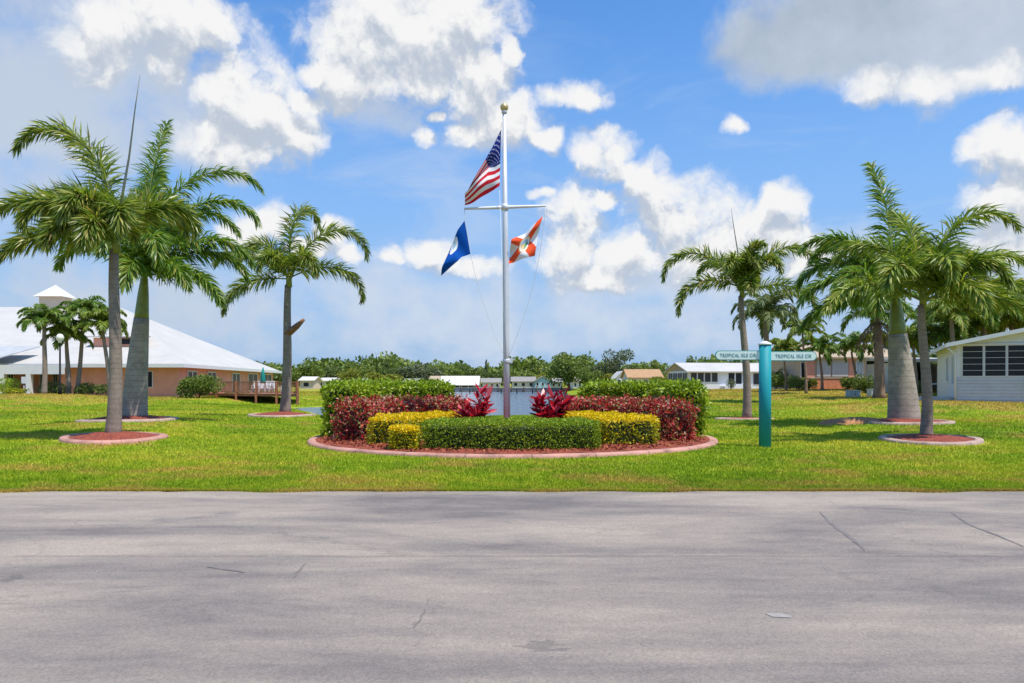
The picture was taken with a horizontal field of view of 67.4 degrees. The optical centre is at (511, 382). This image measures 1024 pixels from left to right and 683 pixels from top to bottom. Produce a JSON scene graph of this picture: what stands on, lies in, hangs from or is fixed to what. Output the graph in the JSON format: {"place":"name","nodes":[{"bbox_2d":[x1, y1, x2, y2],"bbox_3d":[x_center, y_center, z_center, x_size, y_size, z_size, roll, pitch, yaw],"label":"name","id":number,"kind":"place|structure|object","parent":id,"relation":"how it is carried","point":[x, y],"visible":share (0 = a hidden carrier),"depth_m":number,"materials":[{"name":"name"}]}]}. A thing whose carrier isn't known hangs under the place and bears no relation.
{"place":"outdoors","nodes":[
{"label":"outdoors","id":0,"kind":"place"},
{"bbox_2d":[294,392,568,415],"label":"pond water","id":1,"kind":"structure","parent":0,"point":[520,403],"depth_m":73.26,"materials":[{"name":"blue liquid"}]},
{"bbox_2d":[0,491,1023,682],"bbox_3d":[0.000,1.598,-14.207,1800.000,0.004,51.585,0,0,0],"label":"road","id":2,"kind":"structure","parent":0,"point":[514,587],"depth_m":6.01,"materials":[{"name":"asphalt"}]},
{"bbox_2d":[0,384,1023,492],"bbox_3d":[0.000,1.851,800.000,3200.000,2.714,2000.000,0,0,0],"label":"lawn","id":3,"kind":"structure","parent":0,"point":[573,391],"depth_m":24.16,"materials":[{"name":"green plant"}]},
{"bbox_2d":[0,377,21,393],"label":"shrub","id":4,"kind":"object","parent":3,"relation":"on","point":[7,383],"visible":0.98,"depth_m":58.10,"materials":[{"name":"green plant"}]},
{"bbox_2d":[1,387,31,393],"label":"shrub","id":5,"kind":"object","parent":3,"relation":"on","point":[15,390],"visible":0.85,"depth_m":58.20,"materials":[{"name":"green plant"}]},
{"bbox_2d":[15,303,75,393],"bbox_3d":[-35.872,-2.550,59.113,3.711,6.998,3.968,0,0,43],"label":"palm tree","id":6,"kind":"object","parent":3,"relation":"on","point":[39,319],"visible":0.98,"depth_m":58.76,"materials":[{"name":"plant"}]},
{"bbox_2d":[36,380,72,393],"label":"shrub","id":7,"kind":"object","parent":3,"relation":"on","point":[53,388],"visible":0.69,"depth_m":60.27,"materials":[{"name":"green plant"}]},
{"bbox_2d":[56,334,63,394],"bbox_3d":[-33.547,-1.341,57.000,0.560,4.616,0.560,0,0,0],"label":"lamp post","id":8,"kind":"object","parent":3,"relation":"on","point":[59,338],"visible":0.94,"depth_m":56.93,"materials":[{"name":"black metal"}]},
{"bbox_2d":[39,320,94,393],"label":"palm tree","id":9,"kind":"object","parent":3,"relation":"on","point":[55,330],"visible":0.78,"depth_m":60.27,"materials":[{"name":"plant"}]},
{"bbox_2d":[56,295,107,393],"bbox_3d":[-33.854,-2.985,60.840,3.874,8.012,3.963,0,0,38],"label":"palm tree","id":10,"kind":"object","parent":3,"relation":"on","point":[75,308],"visible":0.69,"depth_m":60.61,"materials":[{"name":"plant"}]},
{"bbox_2d":[73,383,95,393],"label":"shrub","id":11,"kind":"object","parent":3,"relation":"on","point":[80,391],"visible":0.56,"depth_m":60.80,"materials":[{"name":"green plant"}]},
{"bbox_2d":[73,382,106,394],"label":"shrub","id":12,"kind":"object","parent":3,"relation":"on","point":[102,388],"visible":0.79,"depth_m":60.36,"materials":[{"name":"green plant"}]},
{"bbox_2d":[72,308,128,394],"bbox_3d":[-31.894,-2.417,59.940,3.668,7.126,3.773,0,0,0],"label":"palm tree","id":13,"kind":"object","parent":3,"relation":"on","point":[100,317],"visible":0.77,"depth_m":59.53,"materials":[{"name":"plant"}]},
{"bbox_2d":[59,431,168,444],"bbox_3d":[-10.333,1.425,20.024,2.509,0.319,3.482,0,0,-28],"label":"planting ring","id":14,"kind":"object","parent":3,"relation":"on","point":[94,438],"visible":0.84,"depth_m":19.17,"materials":[{"name":"concrete"}]},
{"bbox_2d":[0,77,204,432],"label":"palm tree","id":15,"kind":"object","parent":14,"relation":"on","point":[75,218],"visible":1,"depth_m":19.81,"materials":[{"name":"green plant"}]},
{"bbox_2d":[75,415,178,422],"bbox_3d":[-13.471,1.294,27.054,3.240,0.361,3.400,0,0,0],"label":"planting ring","id":16,"kind":"object","parent":3,"relation":"on","point":[150,418],"visible":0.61,"depth_m":26.08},
{"bbox_2d":[51,119,264,415],"bbox_3d":[-12.417,-4.310,27.608,6.555,11.362,5.960,0,0,42],"label":"palm tree","id":17,"kind":"object","parent":16,"relation":"on","point":[146,258],"visible":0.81,"depth_m":26.82,"materials":[{"name":"plant"}]},
{"bbox_2d":[0,285,281,396],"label":"clubhouse","id":18,"kind":"structure","parent":3,"relation":"on","point":[175,357],"depth_m":71.20,"materials":[{"name":"pink paint"}]},
{"bbox_2d":[148,371,152,387],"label":"window","id":19,"kind":"structure","parent":18,"relation":"in","point":[150,373],"depth_m":66.97,"materials":[{"name":"glass"}]},
{"bbox_2d":[232,373,239,390],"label":"french door","id":20,"kind":"structure","parent":18,"relation":"in","point":[235,376],"depth_m":86.15,"materials":[{"name":"white paint"}]},
{"bbox_2d":[248,373,257,390],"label":"door","id":21,"kind":"structure","parent":18,"relation":"in","point":[252,377],"depth_m":93.68,"materials":[{"name":"white paint"}]},
{"bbox_2d":[175,373,225,397],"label":"shrub","id":22,"kind":"object","parent":3,"relation":"on","point":[188,386],"visible":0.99,"depth_m":63.08,"materials":[{"name":"green plant"}]},
{"bbox_2d":[197,381,298,404],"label":"deck","id":23,"kind":"structure","parent":3,"relation":"on","point":[276,393],"depth_m":63.88,"materials":[{"name":"brown wood"}]},
{"bbox_2d":[266,365,281,381],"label":"tree","id":24,"kind":"object","parent":3,"relation":"on","point":[277,376],"visible":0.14,"depth_m":150.32,"materials":[{"name":"green plant"}]},
{"bbox_2d":[247,411,315,416],"bbox_3d":[-10.561,1.511,35.195,3.015,0.406,3.600,0,0,0],"label":"planting ring","id":25,"kind":"object","parent":3,"relation":"on","point":[281,414],"visible":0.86,"depth_m":34.29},
{"bbox_2d":[210,201,370,411],"bbox_3d":[-10.397,-3.669,36.226,6.379,10.505,4.964,0,0,34],"label":"palm tree","id":26,"kind":"object","parent":3,"relation":"on","point":[275,260],"visible":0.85,"depth_m":35.88,"materials":[{"name":"plant"}]},
{"bbox_2d":[292,362,326,383],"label":"tree","id":27,"kind":"object","parent":3,"relation":"on","point":[309,370],"visible":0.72,"depth_m":166.47,"materials":[{"name":"green plant"}]},
{"bbox_2d":[298,377,322,388],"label":"house","id":28,"kind":"structure","parent":3,"relation":"on","point":[310,382],"depth_m":150.34,"materials":[{"name":"white metal"}]},
{"bbox_2d":[316,367,345,377],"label":"tree","id":29,"kind":"object","parent":3,"relation":"on","point":[331,373],"visible":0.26,"depth_m":182.59,"materials":[{"name":"green plant"}]},
{"bbox_2d":[336,368,361,381],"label":"tree","id":30,"kind":"object","parent":3,"relation":"on","point":[350,373],"visible":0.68,"depth_m":176.59,"materials":[{"name":"green plant"}]},
{"bbox_2d":[342,361,375,377],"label":"tree","id":31,"kind":"object","parent":3,"relation":"on","point":[362,372],"visible":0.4,"depth_m":202.76,"materials":[{"name":"green plant"}]},
{"bbox_2d":[363,372,403,380],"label":"tree","id":32,"kind":"object","parent":3,"relation":"on","point":[393,377],"visible":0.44,"depth_m":178.25,"materials":[{"name":"green plant"}]},
{"bbox_2d":[380,360,394,374],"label":"tree","id":33,"kind":"object","parent":3,"relation":"on","point":[387,367],"visible":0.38,"depth_m":203.55,"materials":[{"name":"green plant"}]},
{"bbox_2d":[395,363,443,380],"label":"tree","id":34,"kind":"object","parent":3,"relation":"on","point":[417,371],"visible":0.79,"depth_m":196.38,"materials":[{"name":"green plant"}]},
{"bbox_2d":[434,364,464,375],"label":"tree","id":35,"kind":"object","parent":3,"relation":"on","point":[454,372],"visible":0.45,"depth_m":203.19,"materials":[{"name":"green plant"}]},
{"bbox_2d":[441,376,480,387],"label":"boathouse","id":36,"kind":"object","parent":3,"relation":"on","point":[464,381],"visible":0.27,"depth_m":174.55,"materials":[{"name":"white metal"}]},
{"bbox_2d":[457,364,485,377],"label":"tree","id":37,"kind":"object","parent":3,"relation":"on","point":[468,370],"visible":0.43,"depth_m":207.56,"materials":[{"name":"green plant"}]},
{"bbox_2d":[479,378,501,387],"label":"house","id":38,"kind":"structure","parent":3,"relation":"on","point":[494,382],"depth_m":186.00,"materials":[{"name":"grey"}]},
{"bbox_2d":[480,370,502,383],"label":"tree","id":39,"kind":"object","parent":3,"relation":"on","point":[494,375],"visible":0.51,"depth_m":204.44,"materials":[{"name":"green plant"}]},
{"bbox_2d":[307,435,717,458],"bbox_3d":[0.025,1.538,21.964,11.445,0.324,11.440,0,0,0],"label":"flagpole planter","id":40,"kind":"object","parent":3,"relation":"on","point":[363,446],"visible":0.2,"depth_m":17.40,"materials":[{"name":"pink concrete"}]},
{"bbox_2d":[317,376,455,436],"bbox_3d":[-3.896,0.713,23.900,2.086,1.859,6.014,0,0,28],"label":"hedge","id":41,"kind":"object","parent":40,"relation":"on","point":[332,391],"visible":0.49,"depth_m":22.84,"materials":[{"name":"green plant"}]},
{"bbox_2d":[328,393,470,440],"bbox_3d":[-3.283,0.960,22.507,2.031,1.365,5.762,0,0,31],"label":"hedge","id":42,"kind":"object","parent":40,"relation":"on","point":[351,418],"visible":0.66,"depth_m":20.69,"materials":[{"name":"red plant"}]},
{"bbox_2d":[387,423,421,451],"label":"cube shrub","id":43,"kind":"object","parent":40,"relation":"on","point":[407,436],"visible":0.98,"depth_m":17.59,"materials":[{"name":"yellow plant"}]},
{"bbox_2d":[364,410,463,443],"bbox_3d":[-2.561,1.166,20.664,1.492,0.866,4.051,0,0,22],"label":"hedge","id":44,"kind":"object","parent":40,"relation":"on","point":[381,425],"visible":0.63,"depth_m":19.07,"materials":[{"name":"yellow plant"}]},
{"bbox_2d":[451,383,495,417],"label":"ti plant","id":45,"kind":"object","parent":40,"relation":"on","point":[480,408],"visible":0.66,"depth_m":21.25,"materials":[{"name":"red plant"}]},
{"bbox_2d":[464,103,545,417],"bbox_3d":[-0.198,-3.165,21.500,2.286,9.332,0.340,0,0,0],"label":"flagpole","id":46,"kind":"object","parent":40,"relation":"on","point":[505,207],"visible":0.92,"depth_m":21.44,"materials":[{"name":"metal"}]},
{"bbox_2d":[441,221,469,274],"bbox_3d":[-1.583,-3.778,21.526,0.837,1.534,0.227,0,0,0],"label":"blue flag","id":47,"kind":"object","parent":46,"relation":"hanging from","point":[459,248],"visible":1,"depth_m":21.50,"materials":[{"name":"fabric"}]},
{"bbox_2d":[465,131,500,204],"bbox_3d":[-0.812,-6.017,21.430,1.020,2.090,0.404,0,0,0],"label":"striped flag","id":48,"kind":"object","parent":46,"relation":"hanging from","point":[486,180],"visible":1,"depth_m":21.37,"materials":[{"name":"multicoloured fabric"}]},
{"bbox_2d":[509,216,542,263],"bbox_3d":[0.385,-4.003,21.504,0.951,1.345,0.321,0,0,0],"label":"saltire flag","id":49,"kind":"object","parent":46,"relation":"attached to","point":[523,246],"visible":1,"depth_m":21.48,"materials":[{"name":"white fabric"}]},
{"bbox_2d":[419,416,602,449],"bbox_3d":[-0.031,1.200,18.424,4.227,0.779,2.274,0,0,0],"label":"hedge","id":50,"kind":"object","parent":40,"relation":"on","point":[524,432],"visible":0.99,"depth_m":17.56,"materials":[{"name":"green plant"}]},
{"bbox_2d":[525,384,576,417],"bbox_3d":[1.060,0.753,21.265,1.493,1.506,1.053,0,0,0],"label":"ti plant","id":51,"kind":"object","parent":40,"relation":"on","point":[556,407],"visible":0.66,"depth_m":21.23,"materials":[{"name":"red plant"}]},
{"bbox_2d":[561,410,660,444],"bbox_3d":[2.441,1.168,20.586,1.933,0.853,4.265,0,0,-22],"label":"hedge","id":52,"kind":"object","parent":40,"relation":"on","point":[616,427],"visible":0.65,"depth_m":18.87,"materials":[{"name":"yellow plant"}]},
{"bbox_2d":[561,393,700,440],"bbox_3d":[3.437,0.980,22.602,2.000,1.331,5.651,0,0,-32],"label":"hedge","id":53,"kind":"object","parent":40,"relation":"on","point":[676,416],"visible":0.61,"depth_m":20.72,"materials":[{"name":"red plant"}]},
{"bbox_2d":[577,377,711,436],"bbox_3d":[4.123,0.742,23.983,2.024,1.884,5.853,0,0,-29],"label":"hedge","id":54,"kind":"object","parent":40,"relation":"on","point":[687,388],"visible":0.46,"depth_m":22.57,"materials":[{"name":"green plant"}]},
{"bbox_2d":[455,386,571,391],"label":"seawall","id":55,"kind":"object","parent":3,"relation":"on","point":[498,389],"visible":0.31,"depth_m":165.75,"materials":[{"name":"concrete"}]},
{"bbox_2d":[511,377,535,387],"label":"house","id":56,"kind":"structure","parent":3,"relation":"on","point":[521,382],"depth_m":190.00,"materials":[{"name":"grey"}]},
{"bbox_2d":[510,370,536,383],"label":"tree","id":57,"kind":"object","parent":3,"relation":"on","point":[517,374],"visible":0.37,"depth_m":212.95,"materials":[{"name":"green plant"}]},
{"bbox_2d":[533,376,550,387],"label":"house","id":58,"kind":"structure","parent":3,"relation":"on","point":[541,382],"depth_m":184.00,"materials":[{"name":"teal"}]},
{"bbox_2d":[551,378,562,387],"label":"house","id":59,"kind":"structure","parent":3,"relation":"on","point":[553,385],"depth_m":187.00,"materials":[{"name":"grey"}]},
{"bbox_2d":[545,352,590,390],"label":"tree","id":60,"kind":"object","parent":3,"relation":"on","point":[566,367],"visible":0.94,"depth_m":163.90,"materials":[{"name":"green plant"}]},
{"bbox_2d":[570,377,583,387],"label":"house","id":61,"kind":"structure","parent":3,"relation":"on","point":[575,385],"depth_m":178.00,"materials":[{"name":"white paint"}]},
{"bbox_2d":[253,351,917,386],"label":"wood","id":62,"kind":"object","parent":3,"relation":"on","point":[517,364],"visible":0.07,"depth_m":230.40,"materials":[{"name":"green plant"}]},
{"bbox_2d":[577,366,602,383],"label":"tree","id":63,"kind":"object","parent":3,"relation":"on","point":[585,375],"visible":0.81,"depth_m":158.63,"materials":[{"name":"green plant"}]},
{"bbox_2d":[592,348,639,377],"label":"tree","id":64,"kind":"object","parent":3,"relation":"on","point":[623,356],"visible":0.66,"depth_m":178.36,"materials":[{"name":"green plant"}]},
{"bbox_2d":[609,371,622,381],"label":"house","id":65,"kind":"structure","parent":3,"relation":"on","point":[617,375],"depth_m":150.07,"materials":[{"name":"white paint"}]},
{"bbox_2d":[620,369,663,381],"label":"house","id":66,"kind":"structure","parent":3,"relation":"on","point":[640,374],"depth_m":133.71,"materials":[{"name":"white paint"}]},
{"bbox_2d":[648,360,665,377],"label":"tree","id":67,"kind":"object","parent":3,"relation":"on","point":[655,365],"visible":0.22,"depth_m":169.61,"materials":[{"name":"green plant"}]},
{"bbox_2d":[663,363,758,388],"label":"porch house","id":68,"kind":"structure","parent":3,"relation":"on","point":[713,375],"depth_m":106.01,"materials":[{"name":"white paint"}]},
{"bbox_2d":[735,372,741,383],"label":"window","id":69,"kind":"structure","parent":68,"relation":"in","point":[738,375],"depth_m":105.98,"materials":[{"name":"glass"}]},
{"bbox_2d":[753,373,758,384],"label":"window","id":70,"kind":"structure","parent":68,"relation":"in","point":[755,375],"depth_m":106.33,"materials":[{"name":"glass"}]},
{"bbox_2d":[715,417,773,419],"bbox_3d":[9.982,1.588,33.029,2.500,0.239,2.001,0,0,0],"label":"planting ring","id":71,"kind":"object","parent":3,"relation":"on","point":[738,418],"visible":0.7,"depth_m":32.37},
{"bbox_2d":[659,210,822,416],"bbox_3d":[10.271,-3.050,34.017,5.823,9.484,5.161,0,0,41],"label":"palm tree","id":72,"kind":"object","parent":71,"relation":"in","point":[743,270],"visible":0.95,"depth_m":33.74,"materials":[{"name":"green plant"}]},
{"bbox_2d":[730,289,800,341],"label":"palm tree","id":73,"kind":"object","parent":3,"relation":"on","point":[764,310],"visible":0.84,"depth_m":51.37,"materials":[{"name":"plant"}]},
{"bbox_2d":[715,341,816,447],"bbox_3d":[6.344,0.322,19.200,2.538,2.744,0.336,0,0,0],"label":"street sign","id":74,"kind":"object","parent":3,"relation":"on","point":[764,355],"visible":1,"depth_m":19.14,"materials":[{"name":"metal"}]},
{"bbox_2d":[771,373,787,388],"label":"shrub","id":75,"kind":"object","parent":3,"relation":"on","point":[778,380],"visible":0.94,"depth_m":77.74,"materials":[{"name":"green plant"}]},
{"bbox_2d":[769,338,802,389],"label":"palm tree","id":76,"kind":"object","parent":3,"relation":"on","point":[781,344],"visible":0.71,"depth_m":71.46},
{"bbox_2d":[783,374,809,389],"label":"shrub","id":77,"kind":"object","parent":3,"relation":"on","point":[796,381],"visible":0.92,"depth_m":71.73,"materials":[{"name":"green plant"}]},
{"bbox_2d":[781,318,828,393],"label":"palm tree","id":78,"kind":"object","parent":3,"relation":"on","point":[808,332],"visible":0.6,"depth_m":65.89,"materials":[{"name":"plant"}]},
{"bbox_2d":[799,377,818,388],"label":"shrub","id":79,"kind":"object","parent":3,"relation":"on","point":[813,382],"visible":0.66,"depth_m":72.13,"materials":[{"name":"green plant"}]},
{"bbox_2d":[796,335,846,389],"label":"palm tree","id":80,"kind":"object","parent":3,"relation":"on","point":[819,345],"visible":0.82,"depth_m":69.55,"materials":[{"name":"plant"}]},
{"bbox_2d":[771,344,887,388],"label":"patio house","id":81,"kind":"structure","parent":3,"relation":"on","point":[839,367],"depth_m":75.98,"materials":[{"name":"brown paint"}]},
{"bbox_2d":[856,360,862,377],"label":"window","id":82,"kind":"structure","parent":81,"relation":"in","point":[859,366],"depth_m":75.98,"materials":[{"name":"glass"}]},
{"bbox_2d":[811,378,850,388],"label":"brick planter","id":83,"kind":"object","parent":3,"relation":"on","point":[832,383],"visible":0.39,"depth_m":73.80,"materials":[{"name":"brick"}]},
{"bbox_2d":[839,377,854,388],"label":"shrub","id":84,"kind":"object","parent":3,"relation":"on","point":[847,383],"visible":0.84,"depth_m":71.54,"materials":[{"name":"green plant"}]},
{"bbox_2d":[824,331,873,379],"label":"palm tree","id":85,"kind":"object","parent":3,"relation":"on","point":[845,344],"visible":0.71,"depth_m":68.36,"materials":[{"name":"plant"}]},
{"bbox_2d":[818,417,881,424],"bbox_3d":[11.918,1.348,27.000,2.500,0.304,1.900,0,0,0],"label":"mulch heap","id":86,"kind":"object","parent":3,"relation":"on","point":[850,420],"visible":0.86,"depth_m":26.52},
{"bbox_2d":[845,390,860,396],"bbox_3d":[24.421,0.802,55.000,0.860,0.570,0.660,0,0,-9],"label":"utility box","id":87,"kind":"object","parent":3,"relation":"on","point":[853,393],"visible":0.88,"depth_m":54.73,"materials":[{"name":"grey metal"}]},
{"bbox_2d":[851,373,873,392],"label":"shrub","id":88,"kind":"object","parent":3,"relation":"on","point":[861,383],"visible":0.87,"depth_m":64.05,"materials":[{"name":"green plant"}]},
{"bbox_2d":[832,290,919,397],"bbox_3d":[25.045,-2.678,52.188,5.554,7.600,5.562,0,0,0],"label":"palm tree","id":89,"kind":"object","parent":3,"relation":"on","point":[875,328],"visible":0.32,"depth_m":51.75,"materials":[{"name":"plant"}]},
{"bbox_2d":[861,331,908,354],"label":"palm tree","id":90,"kind":"object","parent":3,"relation":"on","point":[871,346],"visible":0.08,"depth_m":66.28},
{"bbox_2d":[863,358,936,392],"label":"carport","id":91,"kind":"object","parent":3,"relation":"on","point":[869,366],"visible":0.06,"depth_m":66.31,"materials":[{"name":"white metal"}]},
{"bbox_2d":[867,418,955,424],"bbox_3d":[13.602,1.364,26.430,3.000,0.277,2.602,0,0,0],"label":"planting ring","id":92,"kind":"object","parent":3,"relation":"on","point":[885,421],"visible":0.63,"depth_m":25.70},
{"bbox_2d":[793,160,986,418],"bbox_3d":[13.282,-3.420,27.371,5.628,9.698,6.427,0,0,44],"label":"palm tree","id":93,"kind":"object","parent":92,"relation":"on","point":[903,401],"visible":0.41,"depth_m":26.83,"materials":[{"name":"plant"}]},
{"bbox_2d":[886,322,938,395],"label":"palm tree","id":94,"kind":"object","parent":3,"relation":"on","point":[913,337],"visible":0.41,"depth_m":56.62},
{"bbox_2d":[911,348,936,363],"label":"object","id":95,"kind":"object","parent":3,"relation":"on","point":[931,356],"visible":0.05,"depth_m":93.79,"materials":[{"name":"green"}]},
{"bbox_2d":[905,305,945,346],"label":"palm tree","id":96,"kind":"object","parent":3,"relation":"on","point":[935,319],"visible":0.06,"depth_m":61.90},
{"bbox_2d":[878,433,983,445],"bbox_3d":[11.190,1.514,20.484,2.664,0.286,3.364,0,0,0],"label":"planting ring","id":97,"kind":"object","parent":3,"relation":"on","point":[936,439],"visible":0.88,"depth_m":19.74,"materials":[{"name":"concrete"}]},
{"bbox_2d":[818,202,1023,433],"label":"palm tree","id":98,"kind":"object","parent":97,"relation":"on","point":[943,267],"visible":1,"depth_m":20.55,"materials":[{"name":"plant"}]},
{"bbox_2d":[916,319,974,350],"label":"palm tree","id":99,"kind":"object","parent":3,"relation":"on","point":[942,333],"visible":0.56,"depth_m":55.07,"materials":[{"name":"plant"}]},
{"bbox_2d":[915,295,988,341],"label":"palm tree","id":100,"kind":"object","parent":3,"relation":"on","point":[934,308],"visible":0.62,"depth_m":53.24,"materials":[{"name":"plant"}]},
{"bbox_2d":[938,316,998,343],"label":"palm tree","id":101,"kind":"object","parent":3,"relation":"on","point":[977,325],"visible":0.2,"depth_m":55.71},
{"bbox_2d":[918,328,1023,401],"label":"manufactured house","id":102,"kind":"structure","parent":3,"relation":"on","point":[990,367],"depth_m":37.47,"materials":[{"name":"white"}]},
{"bbox_2d":[951,355,953,384],"bbox_3d":[22.673,-0.660,39.507,0.046,1.500,0.900,0,0,25],"label":"side window","id":103,"kind":"structure","parent":102,"relation":"in","point":[952,357],"depth_m":39.72,"materials":[{"name":"glass"}]},
{"bbox_2d":[962,345,983,376],"bbox_3d":[22.604,-1.080,37.688,0.920,1.540,0.046,0,0,25],"label":"louvre window","id":104,"kind":"structure","parent":102,"relation":"in","point":[972,355],"depth_m":37.68,"materials":[{"name":"glass"}]},
{"bbox_2d":[984,345,1006,376],"bbox_3d":[23.465,-1.080,37.287,0.920,1.540,0.046,0,0,25],"label":"louvre window","id":105,"kind":"structure","parent":102,"relation":"in","point":[995,356],"depth_m":37.29,"materials":[{"name":"glass"}]},
{"bbox_2d":[1007,344,1023,376],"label":"louvre window","id":106,"kind":"structure","parent":102,"relation":"in","point":[1015,353],"depth_m":36.94,"materials":[{"name":"glass"}]},
{"bbox_2d":[948,291,1023,335],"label":"palm tree","id":107,"kind":"object","parent":3,"relation":"on","point":[994,322],"visible":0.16,"depth_m":54.18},
{"bbox_2d":[979,305,1023,335],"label":"palm tree","id":108,"kind":"object","parent":3,"relation":"on","point":[1005,320],"visible":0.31,"depth_m":56.25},
{"bbox_2d":[992,277,1023,330],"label":"palm tree","id":109,"kind":"object","parent":3,"relation":"on","point":[1010,326],"visible":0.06,"depth_m":57.17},
{"bbox_2d":[0,0,1023,383],"label":"sky","id":110,"kind":"structure","parent":0,"point":[639,127],"materials":[{"name":"blue"}]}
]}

